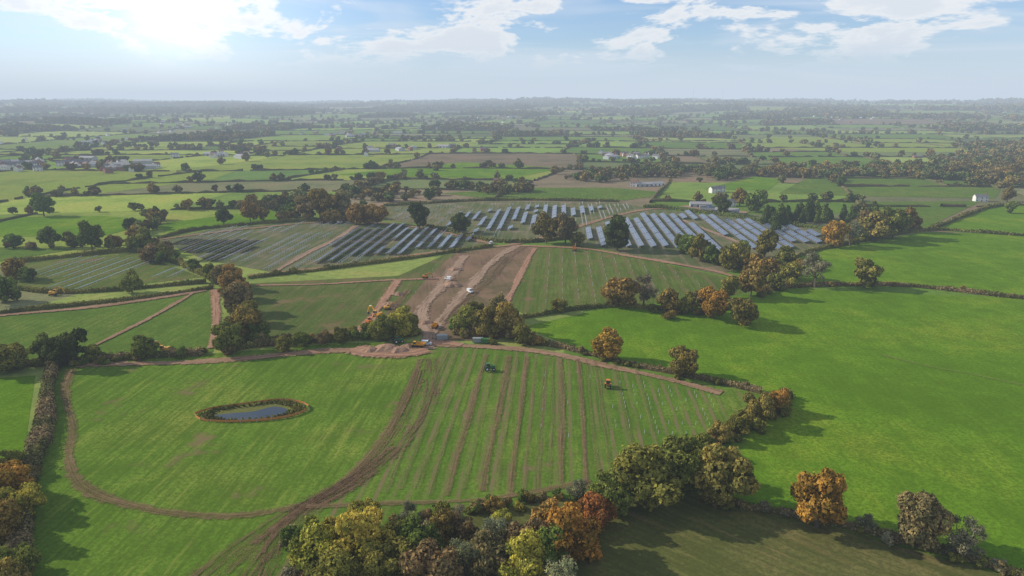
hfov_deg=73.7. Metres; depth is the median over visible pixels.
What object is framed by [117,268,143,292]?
oak tree
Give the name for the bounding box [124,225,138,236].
oak tree
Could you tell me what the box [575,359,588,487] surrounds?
dirt track
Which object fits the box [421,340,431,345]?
van
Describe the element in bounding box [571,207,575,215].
solar panel row
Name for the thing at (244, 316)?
oak tree
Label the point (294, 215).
oak tree
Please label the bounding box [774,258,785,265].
oak tree
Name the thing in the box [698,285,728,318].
oak tree
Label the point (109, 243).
oak tree
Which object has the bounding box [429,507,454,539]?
oak tree
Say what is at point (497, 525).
ash tree
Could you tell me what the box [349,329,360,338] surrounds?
hawthorn shrub
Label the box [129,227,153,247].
oak tree
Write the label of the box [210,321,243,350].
oak tree
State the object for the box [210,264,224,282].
oak tree
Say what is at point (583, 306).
hedge
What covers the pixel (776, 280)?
oak tree
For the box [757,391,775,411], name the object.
oak tree
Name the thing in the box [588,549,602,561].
hawthorn shrub
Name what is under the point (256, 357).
dirt track
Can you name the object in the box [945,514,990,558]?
ash tree
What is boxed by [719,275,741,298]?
oak tree
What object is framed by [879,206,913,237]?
oak tree
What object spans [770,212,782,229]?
conifer tree
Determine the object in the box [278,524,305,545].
oak tree
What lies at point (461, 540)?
hawthorn shrub
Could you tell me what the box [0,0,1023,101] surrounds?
sky
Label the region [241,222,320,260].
solar panel row
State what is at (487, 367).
tractor
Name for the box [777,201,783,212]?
conifer tree
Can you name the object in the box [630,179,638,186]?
brick house
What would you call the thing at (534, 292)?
field
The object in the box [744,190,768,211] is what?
oak tree
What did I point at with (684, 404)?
field
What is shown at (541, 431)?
dirt track
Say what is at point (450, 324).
oak tree
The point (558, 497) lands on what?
hawthorn shrub
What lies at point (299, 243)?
solar panel row
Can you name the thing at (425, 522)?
hawthorn shrub
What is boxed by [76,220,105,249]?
oak tree
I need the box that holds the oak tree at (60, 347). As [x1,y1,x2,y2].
[43,327,87,365]
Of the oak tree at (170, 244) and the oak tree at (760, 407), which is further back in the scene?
the oak tree at (170, 244)
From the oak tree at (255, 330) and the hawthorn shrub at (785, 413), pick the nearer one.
the hawthorn shrub at (785, 413)
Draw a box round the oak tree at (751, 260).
[740,252,763,269]
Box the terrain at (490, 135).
[72,134,1010,295]
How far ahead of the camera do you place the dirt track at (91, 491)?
190.89 m
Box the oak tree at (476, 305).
[466,301,484,312]
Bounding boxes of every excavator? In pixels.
[48,286,65,295]
[154,341,169,350]
[365,313,376,322]
[367,305,382,316]
[384,302,396,309]
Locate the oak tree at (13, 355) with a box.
[0,342,29,373]
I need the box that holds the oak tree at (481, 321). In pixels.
[468,305,497,335]
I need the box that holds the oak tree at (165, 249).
[156,242,170,260]
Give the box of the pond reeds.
[197,399,305,419]
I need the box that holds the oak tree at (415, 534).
[395,511,445,551]
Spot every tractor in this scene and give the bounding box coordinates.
[392,336,403,343]
[484,362,495,371]
[605,379,611,387]
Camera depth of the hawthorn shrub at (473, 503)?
171.80 m
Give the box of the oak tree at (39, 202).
[28,192,55,215]
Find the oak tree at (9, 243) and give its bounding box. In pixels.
[2,240,12,247]
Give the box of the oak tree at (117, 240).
[104,234,122,247]
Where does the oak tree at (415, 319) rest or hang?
on the field at (318, 307)
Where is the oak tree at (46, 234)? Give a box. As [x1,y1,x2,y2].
[36,225,61,247]
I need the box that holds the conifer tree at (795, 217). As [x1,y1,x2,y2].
[793,211,797,221]
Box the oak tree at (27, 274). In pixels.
[17,266,36,281]
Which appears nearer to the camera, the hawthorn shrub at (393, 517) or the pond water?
the hawthorn shrub at (393, 517)
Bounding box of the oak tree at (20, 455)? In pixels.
[0,449,26,462]
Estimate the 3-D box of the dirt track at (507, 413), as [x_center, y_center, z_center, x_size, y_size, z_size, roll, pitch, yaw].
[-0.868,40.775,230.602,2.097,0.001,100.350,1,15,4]
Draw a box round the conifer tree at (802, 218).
[798,209,807,223]
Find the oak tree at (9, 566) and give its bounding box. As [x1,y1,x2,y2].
[0,556,31,575]
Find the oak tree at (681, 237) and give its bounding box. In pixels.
[678,234,688,246]
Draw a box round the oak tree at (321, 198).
[306,188,336,213]
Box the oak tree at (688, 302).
[678,291,697,313]
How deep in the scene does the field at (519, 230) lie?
634.14 m
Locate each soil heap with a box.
[360,347,376,352]
[375,343,397,351]
[382,301,397,306]
[391,346,408,352]
[392,292,403,295]
[400,343,412,348]
[418,320,432,324]
[443,282,461,286]
[447,267,462,270]
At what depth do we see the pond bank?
230.83 m
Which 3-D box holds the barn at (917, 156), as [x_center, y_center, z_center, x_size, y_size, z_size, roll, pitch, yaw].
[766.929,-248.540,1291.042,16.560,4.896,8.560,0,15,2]
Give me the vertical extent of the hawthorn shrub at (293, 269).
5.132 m
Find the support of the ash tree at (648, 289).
on the field at (873, 424)
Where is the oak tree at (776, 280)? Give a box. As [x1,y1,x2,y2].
[766,272,784,289]
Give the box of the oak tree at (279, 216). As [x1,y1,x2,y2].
[277,213,287,219]
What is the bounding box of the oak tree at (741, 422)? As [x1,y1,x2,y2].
[727,409,754,434]
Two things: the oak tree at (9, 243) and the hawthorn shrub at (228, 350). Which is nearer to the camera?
the hawthorn shrub at (228, 350)
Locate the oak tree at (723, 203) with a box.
[713,196,731,212]
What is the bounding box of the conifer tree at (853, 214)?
[850,205,857,219]
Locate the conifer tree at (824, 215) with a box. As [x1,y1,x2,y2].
[819,204,831,222]
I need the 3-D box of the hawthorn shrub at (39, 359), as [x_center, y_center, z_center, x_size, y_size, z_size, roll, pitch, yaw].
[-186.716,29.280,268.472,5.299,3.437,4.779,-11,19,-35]
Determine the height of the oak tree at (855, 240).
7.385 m
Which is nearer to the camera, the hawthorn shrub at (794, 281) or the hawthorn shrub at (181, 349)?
the hawthorn shrub at (181, 349)
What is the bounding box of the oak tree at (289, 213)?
[284,210,292,218]
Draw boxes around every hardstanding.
[345,345,432,358]
[416,339,463,346]
[680,205,750,213]
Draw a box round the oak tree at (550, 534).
[538,522,568,568]
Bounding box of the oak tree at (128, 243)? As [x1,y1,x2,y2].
[125,237,135,248]
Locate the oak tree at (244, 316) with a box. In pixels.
[223,304,263,340]
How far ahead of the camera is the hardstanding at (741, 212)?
667.88 m
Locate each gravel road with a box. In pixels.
[413,255,468,333]
[420,245,519,348]
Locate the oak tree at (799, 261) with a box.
[792,258,805,278]
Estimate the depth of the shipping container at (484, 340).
293.02 m
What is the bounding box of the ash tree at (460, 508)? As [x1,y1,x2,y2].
[446,504,464,519]
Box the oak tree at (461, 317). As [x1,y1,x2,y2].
[450,304,473,330]
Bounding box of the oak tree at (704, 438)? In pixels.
[694,432,717,448]
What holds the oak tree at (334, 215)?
on the field at (262, 261)
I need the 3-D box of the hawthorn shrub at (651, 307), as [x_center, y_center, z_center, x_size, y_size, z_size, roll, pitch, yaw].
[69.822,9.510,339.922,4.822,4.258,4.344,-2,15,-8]
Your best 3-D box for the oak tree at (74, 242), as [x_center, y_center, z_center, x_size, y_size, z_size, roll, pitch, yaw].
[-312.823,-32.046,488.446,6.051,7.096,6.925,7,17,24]
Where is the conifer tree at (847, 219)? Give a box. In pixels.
[844,213,850,222]
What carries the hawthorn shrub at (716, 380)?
on the ground at (684, 186)
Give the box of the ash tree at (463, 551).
[448,537,479,575]
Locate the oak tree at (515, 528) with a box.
[504,517,548,545]
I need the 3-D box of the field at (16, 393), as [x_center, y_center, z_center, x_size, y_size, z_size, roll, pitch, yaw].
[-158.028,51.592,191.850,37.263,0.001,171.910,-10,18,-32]
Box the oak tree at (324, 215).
[319,211,330,222]
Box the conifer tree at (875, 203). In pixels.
[871,201,877,209]
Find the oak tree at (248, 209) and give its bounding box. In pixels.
[240,199,259,221]
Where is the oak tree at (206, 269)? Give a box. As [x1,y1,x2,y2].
[201,262,218,282]
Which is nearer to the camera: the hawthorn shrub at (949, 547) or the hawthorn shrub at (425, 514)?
the hawthorn shrub at (949, 547)
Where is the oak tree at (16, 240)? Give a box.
[1,233,24,247]
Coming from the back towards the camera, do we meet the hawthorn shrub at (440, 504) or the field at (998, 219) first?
the field at (998, 219)
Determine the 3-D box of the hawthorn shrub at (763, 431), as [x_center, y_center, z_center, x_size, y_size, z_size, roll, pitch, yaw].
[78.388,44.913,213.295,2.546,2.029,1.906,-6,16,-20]
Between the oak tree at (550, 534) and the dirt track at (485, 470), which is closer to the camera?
the oak tree at (550, 534)
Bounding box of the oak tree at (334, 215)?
[329,210,339,222]
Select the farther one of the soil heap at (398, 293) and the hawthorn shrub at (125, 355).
the soil heap at (398, 293)
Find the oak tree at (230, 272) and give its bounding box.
[217,263,245,287]
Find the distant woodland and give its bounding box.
[0,96,1023,159]
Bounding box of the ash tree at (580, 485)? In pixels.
[564,478,587,498]
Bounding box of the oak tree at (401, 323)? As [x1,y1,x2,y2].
[386,304,416,337]
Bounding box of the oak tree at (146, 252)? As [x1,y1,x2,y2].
[137,244,157,261]
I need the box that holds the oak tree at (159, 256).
[153,250,166,263]
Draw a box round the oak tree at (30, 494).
[0,482,47,514]
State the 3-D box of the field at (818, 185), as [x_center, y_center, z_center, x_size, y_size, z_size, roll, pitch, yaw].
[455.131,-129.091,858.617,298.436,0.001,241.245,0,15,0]
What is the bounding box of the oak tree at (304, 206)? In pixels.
[294,196,316,218]
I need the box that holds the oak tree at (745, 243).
[739,240,750,253]
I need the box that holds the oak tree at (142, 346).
[129,334,159,358]
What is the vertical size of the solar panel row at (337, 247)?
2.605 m
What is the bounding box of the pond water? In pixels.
[214,407,286,419]
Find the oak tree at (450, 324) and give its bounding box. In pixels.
[448,317,459,331]
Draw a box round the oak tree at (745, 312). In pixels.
[729,297,759,325]
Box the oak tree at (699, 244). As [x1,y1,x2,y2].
[688,233,711,261]
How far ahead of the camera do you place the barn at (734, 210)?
635.67 m
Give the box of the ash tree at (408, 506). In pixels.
[396,500,423,518]
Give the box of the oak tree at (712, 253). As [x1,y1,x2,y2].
[702,244,720,264]
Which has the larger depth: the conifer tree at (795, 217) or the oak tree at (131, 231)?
the conifer tree at (795, 217)
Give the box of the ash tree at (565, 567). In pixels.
[544,551,577,575]
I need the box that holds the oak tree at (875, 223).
[859,210,891,241]
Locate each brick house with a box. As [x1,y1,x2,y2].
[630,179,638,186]
[708,185,721,192]
[720,184,725,191]
[727,199,736,206]
[972,193,988,201]
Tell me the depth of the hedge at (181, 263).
454.12 m
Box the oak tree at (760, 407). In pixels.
[743,391,774,419]
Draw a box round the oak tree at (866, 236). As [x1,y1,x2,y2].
[858,227,870,241]
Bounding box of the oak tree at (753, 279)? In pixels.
[738,264,767,296]
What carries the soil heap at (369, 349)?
on the hardstanding at (411, 352)
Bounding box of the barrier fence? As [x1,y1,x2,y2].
[195,398,307,422]
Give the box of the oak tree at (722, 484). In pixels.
[691,443,761,504]
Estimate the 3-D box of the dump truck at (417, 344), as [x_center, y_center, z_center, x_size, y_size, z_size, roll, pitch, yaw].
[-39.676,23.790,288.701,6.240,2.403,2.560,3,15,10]
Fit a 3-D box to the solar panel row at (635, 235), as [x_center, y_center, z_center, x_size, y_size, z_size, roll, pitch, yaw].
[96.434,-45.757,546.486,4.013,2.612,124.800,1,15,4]
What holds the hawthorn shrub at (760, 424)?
on the field at (873, 424)
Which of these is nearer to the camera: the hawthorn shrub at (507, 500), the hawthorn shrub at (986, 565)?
the hawthorn shrub at (986, 565)
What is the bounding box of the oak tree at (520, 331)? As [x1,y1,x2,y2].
[511,322,531,343]
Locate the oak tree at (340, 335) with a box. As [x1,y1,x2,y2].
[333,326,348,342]
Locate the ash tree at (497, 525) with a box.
[479,514,514,541]
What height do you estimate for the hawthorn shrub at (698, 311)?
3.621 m
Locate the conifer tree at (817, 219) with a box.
[813,211,820,222]
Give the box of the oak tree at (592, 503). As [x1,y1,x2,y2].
[577,490,617,529]
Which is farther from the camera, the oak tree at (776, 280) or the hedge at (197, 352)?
the oak tree at (776, 280)
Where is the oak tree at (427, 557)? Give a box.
[398,537,464,575]
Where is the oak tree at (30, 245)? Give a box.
[25,241,36,248]
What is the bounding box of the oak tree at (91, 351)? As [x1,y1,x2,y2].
[80,344,101,360]
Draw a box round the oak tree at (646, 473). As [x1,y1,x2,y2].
[610,442,683,511]
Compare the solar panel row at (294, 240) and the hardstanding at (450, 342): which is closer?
the hardstanding at (450, 342)
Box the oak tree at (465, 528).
[450,511,479,540]
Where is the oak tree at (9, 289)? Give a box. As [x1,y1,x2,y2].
[0,275,21,301]
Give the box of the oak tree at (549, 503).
[528,497,559,523]
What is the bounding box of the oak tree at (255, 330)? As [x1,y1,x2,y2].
[244,322,270,341]
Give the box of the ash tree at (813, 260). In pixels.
[799,250,833,287]
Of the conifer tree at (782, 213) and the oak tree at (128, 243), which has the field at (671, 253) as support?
the conifer tree at (782, 213)
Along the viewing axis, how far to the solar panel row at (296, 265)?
493.73 m
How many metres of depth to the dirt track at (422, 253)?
468.18 m
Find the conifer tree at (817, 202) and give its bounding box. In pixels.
[814,200,820,213]
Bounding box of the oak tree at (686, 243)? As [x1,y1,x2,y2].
[678,234,694,254]
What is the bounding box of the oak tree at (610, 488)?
[588,469,634,516]
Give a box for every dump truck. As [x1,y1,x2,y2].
[411,341,425,347]
[431,322,438,328]
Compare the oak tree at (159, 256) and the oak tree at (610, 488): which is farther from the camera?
the oak tree at (159, 256)
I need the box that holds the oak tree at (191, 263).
[187,258,200,269]
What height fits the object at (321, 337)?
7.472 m
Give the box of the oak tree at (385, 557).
[358,536,415,575]
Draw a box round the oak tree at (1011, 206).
[1004,200,1018,212]
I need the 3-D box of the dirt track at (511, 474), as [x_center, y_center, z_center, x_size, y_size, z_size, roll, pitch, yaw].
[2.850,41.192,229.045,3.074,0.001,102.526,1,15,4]
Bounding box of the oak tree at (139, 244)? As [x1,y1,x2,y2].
[131,238,145,247]
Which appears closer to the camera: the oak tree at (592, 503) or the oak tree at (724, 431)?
the oak tree at (592, 503)
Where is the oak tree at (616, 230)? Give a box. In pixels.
[603,214,629,249]
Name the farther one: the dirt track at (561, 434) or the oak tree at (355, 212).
the oak tree at (355, 212)
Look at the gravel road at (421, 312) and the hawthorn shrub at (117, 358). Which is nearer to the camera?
the hawthorn shrub at (117, 358)
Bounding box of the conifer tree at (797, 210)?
[794,204,800,217]
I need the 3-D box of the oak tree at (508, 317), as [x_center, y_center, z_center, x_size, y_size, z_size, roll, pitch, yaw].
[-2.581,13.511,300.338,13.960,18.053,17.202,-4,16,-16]
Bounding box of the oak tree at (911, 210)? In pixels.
[904,206,922,229]
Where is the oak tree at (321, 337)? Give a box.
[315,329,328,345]
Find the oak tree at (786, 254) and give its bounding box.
[775,245,796,263]
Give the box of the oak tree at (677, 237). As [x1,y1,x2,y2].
[674,233,681,247]
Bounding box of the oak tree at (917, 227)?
[911,225,922,229]
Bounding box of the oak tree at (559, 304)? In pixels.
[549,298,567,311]
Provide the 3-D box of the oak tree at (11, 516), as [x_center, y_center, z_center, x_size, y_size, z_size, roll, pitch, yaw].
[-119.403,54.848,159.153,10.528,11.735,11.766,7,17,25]
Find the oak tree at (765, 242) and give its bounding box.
[755,229,778,256]
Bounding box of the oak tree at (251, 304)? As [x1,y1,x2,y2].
[240,299,262,317]
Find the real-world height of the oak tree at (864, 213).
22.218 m
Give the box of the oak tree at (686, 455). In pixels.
[661,434,705,493]
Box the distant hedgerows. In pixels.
[0,109,1023,221]
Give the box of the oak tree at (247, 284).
[232,279,252,299]
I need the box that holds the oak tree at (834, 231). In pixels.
[821,220,850,246]
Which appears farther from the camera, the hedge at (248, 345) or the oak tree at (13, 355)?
the hedge at (248, 345)
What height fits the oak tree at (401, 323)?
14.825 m
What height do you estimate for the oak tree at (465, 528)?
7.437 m
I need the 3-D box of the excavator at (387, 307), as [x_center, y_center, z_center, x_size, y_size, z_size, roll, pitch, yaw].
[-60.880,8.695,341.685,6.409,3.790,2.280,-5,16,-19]
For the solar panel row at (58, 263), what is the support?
on the ground at (684, 186)
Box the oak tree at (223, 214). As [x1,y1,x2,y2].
[215,207,233,223]
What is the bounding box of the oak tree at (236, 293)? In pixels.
[220,282,250,308]
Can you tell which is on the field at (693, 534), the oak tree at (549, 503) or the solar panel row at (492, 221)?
the oak tree at (549, 503)
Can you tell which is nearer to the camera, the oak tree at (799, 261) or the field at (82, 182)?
the oak tree at (799, 261)
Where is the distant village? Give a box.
[0,101,1006,172]
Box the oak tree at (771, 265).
[758,257,779,278]
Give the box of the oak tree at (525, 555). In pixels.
[497,526,546,575]
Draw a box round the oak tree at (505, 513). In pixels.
[490,508,512,528]
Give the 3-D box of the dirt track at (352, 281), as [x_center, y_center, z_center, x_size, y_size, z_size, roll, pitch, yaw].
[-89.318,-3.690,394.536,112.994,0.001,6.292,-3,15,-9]
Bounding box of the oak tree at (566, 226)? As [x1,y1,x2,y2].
[553,212,579,244]
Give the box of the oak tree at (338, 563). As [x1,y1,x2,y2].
[302,548,362,575]
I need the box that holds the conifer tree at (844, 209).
[839,204,847,217]
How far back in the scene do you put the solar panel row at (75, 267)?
419.36 m
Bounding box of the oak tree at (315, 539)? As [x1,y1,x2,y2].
[286,515,340,572]
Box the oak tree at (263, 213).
[255,207,269,219]
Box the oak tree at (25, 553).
[0,541,42,570]
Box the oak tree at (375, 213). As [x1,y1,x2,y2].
[365,203,388,224]
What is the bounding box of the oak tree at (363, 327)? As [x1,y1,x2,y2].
[359,320,374,333]
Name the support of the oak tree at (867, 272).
on the ground at (684, 186)
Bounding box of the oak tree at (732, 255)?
[718,241,748,269]
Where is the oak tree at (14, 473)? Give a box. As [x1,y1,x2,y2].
[0,458,34,490]
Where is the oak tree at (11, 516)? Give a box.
[0,498,24,543]
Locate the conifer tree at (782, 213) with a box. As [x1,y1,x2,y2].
[779,207,787,224]
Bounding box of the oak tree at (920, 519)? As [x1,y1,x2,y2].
[894,489,955,551]
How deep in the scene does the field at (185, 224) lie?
591.33 m
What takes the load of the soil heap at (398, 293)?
on the dirt track at (401, 298)
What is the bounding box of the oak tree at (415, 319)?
[409,314,418,329]
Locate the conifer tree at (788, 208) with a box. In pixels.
[786,205,793,221]
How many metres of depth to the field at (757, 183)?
878.15 m
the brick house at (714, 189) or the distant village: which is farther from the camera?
the distant village
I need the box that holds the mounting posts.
[426,254,713,436]
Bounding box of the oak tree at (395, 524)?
[384,519,408,539]
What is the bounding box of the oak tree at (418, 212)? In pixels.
[407,202,429,228]
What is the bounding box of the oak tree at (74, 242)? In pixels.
[70,239,78,246]
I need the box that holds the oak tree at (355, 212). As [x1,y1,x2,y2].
[345,202,369,224]
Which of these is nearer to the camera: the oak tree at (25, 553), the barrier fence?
the oak tree at (25, 553)
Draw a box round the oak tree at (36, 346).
[27,331,48,359]
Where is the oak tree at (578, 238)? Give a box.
[570,231,585,245]
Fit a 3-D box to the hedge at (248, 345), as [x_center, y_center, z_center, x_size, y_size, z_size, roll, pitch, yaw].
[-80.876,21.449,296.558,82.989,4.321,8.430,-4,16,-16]
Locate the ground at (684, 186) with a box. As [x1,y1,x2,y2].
[0,100,1023,575]
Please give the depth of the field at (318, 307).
359.82 m
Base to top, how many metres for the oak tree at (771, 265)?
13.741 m
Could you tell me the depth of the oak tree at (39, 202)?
619.17 m
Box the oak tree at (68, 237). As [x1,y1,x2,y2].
[60,230,76,247]
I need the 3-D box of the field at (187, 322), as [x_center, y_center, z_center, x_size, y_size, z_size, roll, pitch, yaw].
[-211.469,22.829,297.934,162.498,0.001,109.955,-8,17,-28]
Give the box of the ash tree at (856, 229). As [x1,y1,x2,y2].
[844,220,864,245]
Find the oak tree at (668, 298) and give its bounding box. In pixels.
[656,287,680,308]
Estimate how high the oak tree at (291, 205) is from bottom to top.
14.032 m
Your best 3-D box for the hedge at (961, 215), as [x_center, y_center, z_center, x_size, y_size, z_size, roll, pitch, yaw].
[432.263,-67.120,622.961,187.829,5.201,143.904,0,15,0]
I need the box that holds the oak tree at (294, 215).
[291,211,298,218]
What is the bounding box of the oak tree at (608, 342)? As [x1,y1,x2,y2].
[590,326,623,359]
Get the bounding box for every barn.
[636,182,652,186]
[653,181,663,185]
[689,201,711,207]
[698,207,714,212]
[714,207,739,213]
[912,155,922,157]
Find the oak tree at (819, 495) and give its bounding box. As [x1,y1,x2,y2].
[789,467,847,528]
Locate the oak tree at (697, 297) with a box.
[693,290,703,306]
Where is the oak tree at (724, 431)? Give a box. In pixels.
[707,420,733,442]
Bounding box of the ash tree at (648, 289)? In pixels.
[633,272,658,304]
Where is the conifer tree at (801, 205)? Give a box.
[794,201,803,210]
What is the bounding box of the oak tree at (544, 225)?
[531,211,556,242]
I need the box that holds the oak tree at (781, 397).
[765,387,790,410]
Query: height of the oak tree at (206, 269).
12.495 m
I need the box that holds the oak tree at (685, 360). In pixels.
[667,344,698,376]
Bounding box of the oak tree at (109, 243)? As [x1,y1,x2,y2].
[103,238,115,248]
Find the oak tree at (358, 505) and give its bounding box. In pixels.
[347,497,383,523]
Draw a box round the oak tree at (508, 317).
[491,301,524,334]
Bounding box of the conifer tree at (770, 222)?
[768,211,776,224]
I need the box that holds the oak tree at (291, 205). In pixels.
[286,202,300,215]
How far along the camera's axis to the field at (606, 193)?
780.95 m
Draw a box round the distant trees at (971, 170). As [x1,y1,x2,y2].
[0,147,1023,230]
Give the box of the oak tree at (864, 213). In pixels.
[848,210,868,226]
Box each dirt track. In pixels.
[0,289,206,315]
[60,358,422,519]
[76,347,352,367]
[96,290,197,343]
[160,221,488,243]
[190,369,423,575]
[207,289,221,347]
[220,468,378,573]
[237,358,440,575]
[249,244,511,275]
[256,277,454,285]
[257,446,400,575]
[277,226,356,269]
[305,479,591,507]
[357,280,401,331]
[386,289,409,315]
[387,352,447,487]
[401,353,457,488]
[414,353,466,486]
[429,357,474,490]
[434,344,722,394]
[439,246,524,321]
[445,354,487,494]
[464,360,496,478]
[478,355,510,490]
[496,357,517,483]
[504,248,536,301]
[508,356,529,494]
[511,208,662,244]
[516,245,735,275]
[523,363,535,486]
[534,367,545,482]
[549,373,553,487]
[558,358,564,482]
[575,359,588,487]
[586,363,598,482]
[595,363,609,461]
[682,220,740,241]
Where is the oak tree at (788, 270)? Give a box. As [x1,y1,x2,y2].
[779,261,802,279]
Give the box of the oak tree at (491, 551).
[469,529,510,575]
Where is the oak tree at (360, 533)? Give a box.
[330,506,395,568]
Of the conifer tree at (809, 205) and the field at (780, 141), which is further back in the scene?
the field at (780, 141)
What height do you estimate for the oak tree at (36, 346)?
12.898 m
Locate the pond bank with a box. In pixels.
[198,401,304,419]
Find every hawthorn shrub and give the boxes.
[23,465,40,474]
[29,358,40,364]
[29,358,43,365]
[78,357,88,364]
[112,357,122,361]
[122,352,131,359]
[131,354,140,360]
[176,346,186,358]
[221,346,235,355]
[226,307,234,314]
[254,333,269,346]
[278,523,297,548]
[280,563,301,575]
[281,333,292,337]
[288,266,297,272]
[290,570,303,575]
[347,325,358,331]
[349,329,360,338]
[358,330,370,339]
[388,513,397,522]
[410,329,419,336]
[419,508,432,518]
[420,510,430,527]
[423,518,441,539]
[431,501,451,515]
[444,534,451,545]
[454,538,474,564]
[461,327,469,334]
[463,505,470,513]
[470,501,484,513]
[471,500,480,512]
[475,498,488,508]
[483,495,500,512]
[486,332,497,338]
[487,337,497,344]
[489,500,506,512]
[502,496,512,506]
[504,332,513,339]
[513,500,523,511]
[517,487,529,502]
[523,331,536,345]
[523,492,537,502]
[535,335,545,344]
[537,490,549,501]
[552,487,562,496]
[553,492,562,500]
[568,487,582,501]
[577,346,583,353]
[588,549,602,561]
[647,303,655,310]
[661,305,673,312]
[661,310,677,318]
[673,308,681,314]
[694,309,700,314]
[712,376,721,384]
[732,434,742,441]
[751,416,766,430]
[756,291,766,297]
[758,499,771,512]
[759,429,765,434]
[760,286,770,292]
[777,404,791,414]
[780,409,790,416]
[780,509,789,516]
[785,277,798,286]
[786,398,792,405]
[880,530,894,546]
[891,535,898,543]
[943,541,957,556]
[948,551,964,563]
[971,557,988,567]
[973,556,987,567]
[990,558,1007,572]
[993,560,1012,575]
[1007,564,1016,575]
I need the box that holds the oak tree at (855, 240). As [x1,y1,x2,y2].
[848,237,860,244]
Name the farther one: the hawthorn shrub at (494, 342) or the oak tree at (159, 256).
the oak tree at (159, 256)
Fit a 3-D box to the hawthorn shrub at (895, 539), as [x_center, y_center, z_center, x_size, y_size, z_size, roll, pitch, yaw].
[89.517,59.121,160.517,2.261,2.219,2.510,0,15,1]
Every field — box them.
[0,216,143,236]
[0,247,72,260]
[0,289,212,359]
[0,375,35,457]
[3,253,200,289]
[30,171,233,194]
[31,342,431,575]
[159,209,276,231]
[160,220,494,271]
[249,248,487,336]
[260,343,760,575]
[337,162,550,178]
[383,201,644,239]
[404,246,534,340]
[443,188,673,199]
[447,492,1001,575]
[511,245,752,313]
[529,289,1023,575]
[581,208,822,273]
[706,176,778,189]
[741,137,969,151]
[780,176,999,197]
[796,232,1023,294]
[838,201,978,228]
[941,206,1023,232]
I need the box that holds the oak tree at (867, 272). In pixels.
[853,257,884,287]
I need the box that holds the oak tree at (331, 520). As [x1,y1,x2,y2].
[320,514,342,533]
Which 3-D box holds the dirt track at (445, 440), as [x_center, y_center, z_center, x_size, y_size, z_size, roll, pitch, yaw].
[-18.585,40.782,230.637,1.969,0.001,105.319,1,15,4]
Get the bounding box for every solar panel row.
[36,256,80,271]
[39,255,96,274]
[47,257,104,277]
[49,257,131,286]
[63,257,118,277]
[63,259,141,287]
[76,259,152,288]
[174,226,236,249]
[180,225,245,250]
[191,231,240,252]
[197,226,274,259]
[206,226,282,259]
[206,230,252,250]
[219,220,305,260]
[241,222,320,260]
[265,222,348,268]
[269,222,328,252]
[269,222,337,260]
[295,226,360,266]
[313,222,376,262]
[328,226,380,260]
[337,222,395,263]
[349,222,405,262]
[373,227,408,254]
[385,226,419,253]
[397,227,428,253]
[415,228,437,247]
[426,231,442,247]
[437,234,451,247]
[449,233,463,248]
[471,211,480,220]
[473,203,495,231]
[484,209,500,232]
[493,204,512,237]
[508,206,520,228]
[520,202,530,223]
[529,205,538,230]
[543,204,547,212]
[552,205,556,217]
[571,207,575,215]
[579,202,586,223]
[585,226,592,238]
[588,203,593,213]
[596,226,605,246]
[625,217,643,246]
[633,217,655,247]
[640,212,668,247]
[650,213,676,248]
[659,213,683,234]
[669,213,695,235]
[679,213,720,250]
[685,209,697,218]
[699,214,728,235]
[709,213,755,247]
[724,218,757,240]
[735,218,780,248]
[744,218,793,246]
[763,223,795,241]
[781,225,809,241]
[785,224,821,243]
[805,229,820,236]
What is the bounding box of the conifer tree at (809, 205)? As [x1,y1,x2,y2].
[804,198,815,220]
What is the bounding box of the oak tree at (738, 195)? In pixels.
[731,187,747,205]
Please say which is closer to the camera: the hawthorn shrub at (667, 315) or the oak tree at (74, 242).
the hawthorn shrub at (667, 315)
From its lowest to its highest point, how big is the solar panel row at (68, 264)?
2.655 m
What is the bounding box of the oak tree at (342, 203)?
[331,188,350,215]
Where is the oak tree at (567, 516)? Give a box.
[542,501,604,564]
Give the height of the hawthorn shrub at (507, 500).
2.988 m
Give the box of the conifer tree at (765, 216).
[760,205,769,223]
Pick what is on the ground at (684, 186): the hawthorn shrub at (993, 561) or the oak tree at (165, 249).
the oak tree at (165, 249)
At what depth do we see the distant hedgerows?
1370.67 m
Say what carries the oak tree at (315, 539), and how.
on the field at (684, 404)
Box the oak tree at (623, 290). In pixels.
[599,277,641,304]
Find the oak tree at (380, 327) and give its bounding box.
[367,314,392,341]
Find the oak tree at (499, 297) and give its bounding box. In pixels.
[488,292,507,306]
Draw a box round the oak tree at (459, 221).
[450,212,471,231]
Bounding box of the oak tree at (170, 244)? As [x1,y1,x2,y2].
[164,240,173,248]
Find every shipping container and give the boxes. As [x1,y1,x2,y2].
[437,334,447,339]
[472,337,482,342]
[481,338,491,342]
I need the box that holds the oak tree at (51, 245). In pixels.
[48,242,54,248]
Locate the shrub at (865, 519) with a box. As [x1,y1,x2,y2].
[852,513,877,529]
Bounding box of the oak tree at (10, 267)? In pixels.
[0,257,24,278]
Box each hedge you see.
[0,284,213,313]
[3,357,61,560]
[4,246,204,277]
[16,278,206,293]
[24,346,205,366]
[156,217,318,238]
[235,328,421,350]
[247,243,492,278]
[383,197,619,205]
[425,224,564,242]
[452,327,530,337]
[520,302,661,319]
[537,339,764,393]
[642,204,823,229]
[707,387,796,442]
[737,499,1023,575]
[785,281,1023,298]
[796,227,1023,258]
[928,202,1023,227]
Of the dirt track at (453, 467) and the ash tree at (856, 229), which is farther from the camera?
the ash tree at (856, 229)
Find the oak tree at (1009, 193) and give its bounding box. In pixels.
[1001,186,1016,201]

